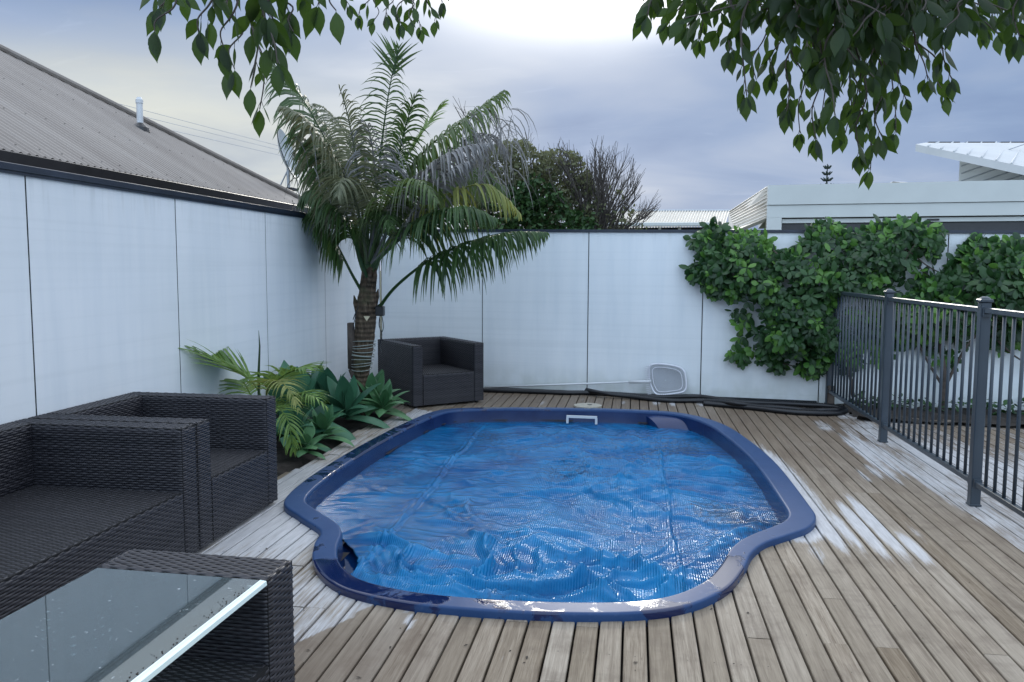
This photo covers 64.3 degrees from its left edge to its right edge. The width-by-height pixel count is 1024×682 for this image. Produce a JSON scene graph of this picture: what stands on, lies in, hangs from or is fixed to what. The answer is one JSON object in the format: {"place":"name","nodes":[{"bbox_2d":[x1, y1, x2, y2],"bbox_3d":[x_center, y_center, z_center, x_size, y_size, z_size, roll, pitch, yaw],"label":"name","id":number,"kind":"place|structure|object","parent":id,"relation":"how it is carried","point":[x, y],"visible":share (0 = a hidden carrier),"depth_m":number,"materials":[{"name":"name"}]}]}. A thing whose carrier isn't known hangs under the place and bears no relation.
{"place":"outdoors","nodes":[
{"label":"outdoors","id":0,"kind":"place"},
{"bbox_2d":[121,104,277,145],"bbox_3d":[-10.181,-7.231,27.695,0.013,1.509,20.862,3,6,31],"label":"overhead wire","id":1,"kind":"object","parent":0,"point":[201,125],"visible":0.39,"depth_m":27.17,"materials":[{"name":"grey metal"}]},
{"bbox_2d":[147,117,277,149],"bbox_3d":[-10.060,-7.024,27.695,0.013,1.157,20.608,3,6,30],"label":"overhead wire","id":2,"kind":"object","parent":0,"point":[211,133],"visible":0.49,"depth_m":27.46,"materials":[{"name":"grey metal"}]},
{"bbox_2d":[176,131,367,175],"bbox_3d":[-9.855,-6.768,27.687,0.013,0.768,20.225,3,6,27],"label":"overhead wire","id":3,"kind":"object","parent":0,"point":[228,143],"visible":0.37,"depth_m":27.73,"materials":[{"name":"grey metal"}]},
{"bbox_2d":[276,411,392,476],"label":"garden soil","id":4,"kind":"structure","parent":0,"point":[286,462],"depth_m":6.55,"materials":[{"name":"brown soil"}]},
{"bbox_2d":[179,336,329,455],"bbox_3d":[-1.933,0.450,5.772,1.637,1.037,1.056,5,7,41],"label":"palm","id":5,"kind":"object","parent":4,"relation":"on","point":[223,359],"visible":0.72,"depth_m":5.65,"materials":[{"name":"green plant"}]},
{"bbox_2d":[276,401,332,454],"bbox_3d":[-1.700,0.673,6.424,0.677,0.526,0.594,5,7,43],"label":"agave plant","id":6,"kind":"object","parent":4,"relation":"on","point":[302,419],"visible":0.33,"depth_m":6.35,"materials":[{"name":"green plant"}]},
{"bbox_2d":[284,421,328,459],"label":"agave plant","id":7,"kind":"object","parent":4,"relation":"in","point":[309,433],"visible":0.77,"depth_m":6.09,"materials":[{"name":"green plant"}]},
{"bbox_2d":[263,360,355,440],"bbox_3d":[-1.848,0.511,6.945,0.910,0.711,1.026,-3,6,-35],"label":"agave plant","id":8,"kind":"object","parent":4,"relation":"on","point":[310,383],"visible":0.34,"depth_m":6.82,"materials":[{"name":"green plant"}]},
{"bbox_2d":[306,404,353,446],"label":"agave plant","id":9,"kind":"object","parent":4,"relation":"on","point":[321,421],"visible":0.86,"depth_m":6.50,"materials":[{"name":"green plant"}]},
{"bbox_2d":[307,368,369,423],"bbox_3d":[-1.744,0.502,7.733,0.833,0.555,0.673,5,7,41],"label":"agave plant","id":10,"kind":"object","parent":4,"relation":"on","point":[321,383],"visible":0.2,"depth_m":7.59,"materials":[{"name":"green plant"}]},
{"bbox_2d":[326,375,389,428],"bbox_3d":[-1.513,0.556,7.346,0.732,0.554,0.750,-4,7,-40],"label":"agave plant","id":11,"kind":"object","parent":4,"relation":"in","point":[347,396],"visible":0.84,"depth_m":7.28,"materials":[{"name":"green plant"}]},
{"bbox_2d":[350,369,405,415],"bbox_3d":[-1.336,0.540,7.903,0.749,0.528,0.740,1,5,8],"label":"agave plant","id":12,"kind":"object","parent":4,"relation":"on","point":[372,379],"visible":0.38,"depth_m":7.90,"materials":[{"name":"green plant"}]},
{"bbox_2d":[359,379,411,420],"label":"agave plant","id":13,"kind":"object","parent":4,"relation":"on","point":[383,403],"visible":0.88,"depth_m":7.66,"materials":[{"name":"green plant"}]},
{"bbox_2d":[262,32,549,415],"bbox_3d":[-1.045,-1.059,7.800,2.923,3.668,2.028,1,5,8],"label":"palm tree","id":14,"kind":"object","parent":4,"relation":"on","point":[337,178],"visible":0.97,"depth_m":7.47,"materials":[{"name":"green plant"}]},
{"bbox_2d":[351,341,375,371],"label":"string lights","id":15,"kind":"object","parent":14,"relation":"attached to","point":[363,356],"visible":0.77,"depth_m":7.86},
{"bbox_2d":[352,304,384,352],"bbox_3d":[-1.380,-0.121,7.841,0.310,0.477,0.080,0,5,0],"label":"floodlight","id":16,"kind":"object","parent":14,"relation":"attached to","point":[380,311],"visible":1,"depth_m":7.80,"materials":[{"name":"black plastic"}]},
{"bbox_2d":[380,271,381,330],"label":"ground","id":17,"kind":"structure","parent":0,"point":[380,300],"depth_m":56.92,"materials":[{"name":"plant"}]},
{"bbox_2d":[0,44,321,213],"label":"house","id":18,"kind":"structure","parent":17,"relation":"on","point":[51,119],"depth_m":7.67,"materials":[{"name":"corrugated metal"},{"name":"painted metal"}]},
{"bbox_2d":[277,129,298,190],"bbox_3d":[-2.938,-2.381,10.707,0.432,0.805,0.512,-4,6,-37],"label":"satellite dish","id":19,"kind":"object","parent":18,"relation":"attached to","point":[280,134],"visible":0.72,"depth_m":10.76,"materials":[{"name":"grey metal"}]},
{"bbox_2d":[0,161,380,424],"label":"boundary wall","id":20,"kind":"structure","parent":17,"relation":"on","point":[109,288],"depth_m":5.17,"materials":[{"name":"white paint"}]},
{"bbox_2d":[453,97,602,228],"bbox_3d":[0.158,-1.963,11.065,2.222,2.782,1.336,1,5,8],"label":"shrub","id":21,"kind":"object","parent":17,"relation":"on","point":[542,216],"visible":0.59,"depth_m":10.70,"materials":[{"name":"green plant"}]},
{"bbox_2d":[546,136,661,229],"bbox_3d":[1.191,-1.722,10.860,1.602,2.035,1.112,1,5,8],"label":"bare shrub","id":22,"kind":"object","parent":17,"relation":"on","point":[607,217],"visible":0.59,"depth_m":10.64,"materials":[{"name":"brown plant"}]},
{"bbox_2d":[607,209,729,229],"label":"house","id":23,"kind":"structure","parent":17,"relation":"on","point":[676,217],"depth_m":18.95,"materials":[{"name":"white metal"}]},
{"bbox_2d":[381,229,1023,410],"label":"boundary wall","id":24,"kind":"structure","parent":17,"relation":"on","point":[585,305],"depth_m":9.22,"materials":[{"name":"white paint"}]},
{"bbox_2d":[678,212,948,396],"bbox_3d":[3.084,-0.363,8.439,2.704,1.920,0.588,2,5,14],"label":"climbing vine","id":25,"kind":"object","parent":24,"relation":"attached to","point":[799,318],"visible":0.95,"depth_m":8.41,"materials":[{"name":"green plant"}]},
{"bbox_2d":[820,164,832,183],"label":"norfolk pine","id":26,"kind":"object","parent":17,"relation":"on","point":[826,174],"visible":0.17,"depth_m":56.47,"materials":[{"name":"green plant"}]},
{"bbox_2d":[728,141,1023,229],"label":"house","id":27,"kind":"structure","parent":17,"relation":"on","point":[985,191],"depth_m":13.54,"materials":[{"name":"white paint"}]},
{"bbox_2d":[0,0,1023,270],"label":"sky","id":28,"kind":"structure","parent":0,"point":[576,68],"materials":[{"name":"grey"}]},
{"bbox_2d":[292,400,1011,681],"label":"ground under deck","id":29,"kind":"structure","parent":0,"point":[345,554],"depth_m":3.23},
{"bbox_2d":[139,0,1023,189],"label":"shade tree","id":30,"kind":"object","parent":29,"relation":"on","point":[844,36],"visible":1,"depth_m":2.07,"materials":[{"name":"green plant"}]},
{"bbox_2d":[194,392,1023,681],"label":"pool deck","id":31,"kind":"structure","parent":29,"relation":"on","point":[894,529],"depth_m":3.51,"materials":[{"name":"brown wood"}]},
{"bbox_2d":[0,418,198,619],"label":"wicker sofa","id":32,"kind":"object","parent":31,"relation":"on","point":[79,498],"visible":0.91,"depth_m":3.85,"materials":[{"name":"black wicker"}]},
{"bbox_2d":[0,549,294,681],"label":"coffee table","id":33,"kind":"object","parent":31,"relation":"on","point":[135,615],"visible":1,"depth_m":2.39,"materials":[{"name":"wicker"}]},
{"bbox_2d":[28,392,277,549],"bbox_3d":[-1.943,0.685,4.542,0.936,0.662,0.906,1,5,8],"label":"wicker armchair","id":34,"kind":"object","parent":31,"relation":"on","point":[236,456],"visible":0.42,"depth_m":4.70,"materials":[{"name":"black wicker"}]},
{"bbox_2d":[378,336,483,407],"bbox_3d":[-0.893,0.316,8.830,0.834,0.642,0.936,-3,6,-31],"label":"wicker armchair","id":35,"kind":"object","parent":31,"relation":"on","point":[422,371],"visible":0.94,"depth_m":8.58,"materials":[{"name":"black wicker"}]},
{"bbox_2d":[284,407,815,629],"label":"swimming pool","id":36,"kind":"structure","parent":31,"relation":"in","point":[792,510],"depth_m":4.46,"materials":[{"name":"blue plastic"}]},
{"bbox_2d":[342,539,357,573],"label":"pool water","id":37,"kind":"structure","parent":36,"relation":"in","point":[351,559],"depth_m":4.37,"materials":[{"name":"blue liquid"}]},
{"bbox_2d":[315,422,779,602],"bbox_3d":[0.283,0.942,5.757,2.888,0.154,4.702,1,5,8],"label":"pool cover","id":38,"kind":"object","parent":37,"relation":"on","point":[589,512],"visible":0.98,"depth_m":5.01,"materials":[{"name":"blue plastic"}]},
{"bbox_2d":[225,543,895,677],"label":"leaf litter","id":39,"kind":"object","parent":31,"relation":"on","point":[509,650],"visible":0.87,"depth_m":3.06,"materials":[{"name":"brown plant"}]},
{"bbox_2d":[483,363,686,394],"bbox_3d":[0.790,0.410,9.276,2.367,0.368,0.125,1,5,14],"label":"pool net","id":40,"kind":"object","parent":31,"relation":"on","point":[649,380],"visible":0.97,"depth_m":9.08,"materials":[{"name":"grey"}]},
{"bbox_2d":[574,403,601,407],"bbox_3d":[0.788,0.672,8.468,0.290,0.019,0.290,1,5,8],"label":"skimmer lid","id":41,"kind":"object","parent":31,"relation":"on","point":[586,405],"visible":0.93,"depth_m":8.43,"materials":[{"name":"white plastic"}]},
{"bbox_2d":[483,388,848,415],"bbox_3d":[1.549,0.618,8.845,3.900,0.062,0.607,2,6,24],"label":"pool hose","id":42,"kind":"object","parent":31,"relation":"on","point":[842,410],"visible":0.79,"depth_m":8.50,"materials":[{"name":"black plastic"}]},
{"bbox_2d":[585,388,838,410],"bbox_3d":[1.996,0.631,8.576,2.690,0.089,0.238,3,6,28],"label":"pool hose","id":43,"kind":"object","parent":31,"relation":"on","point":[664,400],"visible":0.81,"depth_m":8.67,"materials":[{"name":"black plastic"}]},
{"bbox_2d":[827,385,834,403],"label":"timber block","id":44,"kind":"structure","parent":31,"relation":"on","point":[830,398],"depth_m":8.61,"materials":[{"name":"brown wood"}]},
{"bbox_2d":[824,289,1023,517],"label":"pool fence","id":45,"kind":"object","parent":31,"relation":"on","point":[984,310],"visible":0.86,"depth_m":5.59,"materials":[{"name":"metal"}]},
{"bbox_2d":[837,401,1023,425],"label":"garden border soil","id":46,"kind":"structure","parent":31,"relation":"on","point":[858,415],"depth_m":7.89,"materials":[{"name":"brown soil"}]},
{"bbox_2d":[848,390,1023,414],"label":"ground cover","id":47,"kind":"object","parent":46,"relation":"on","point":[993,405],"visible":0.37,"depth_m":8.07,"materials":[{"name":"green plant"}]},
{"bbox_2d":[857,232,1023,406],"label":"climbing vine","id":48,"kind":"object","parent":46,"relation":"in","point":[1000,281],"visible":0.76,"depth_m":8.06,"materials":[{"name":"green plant"}]}
]}

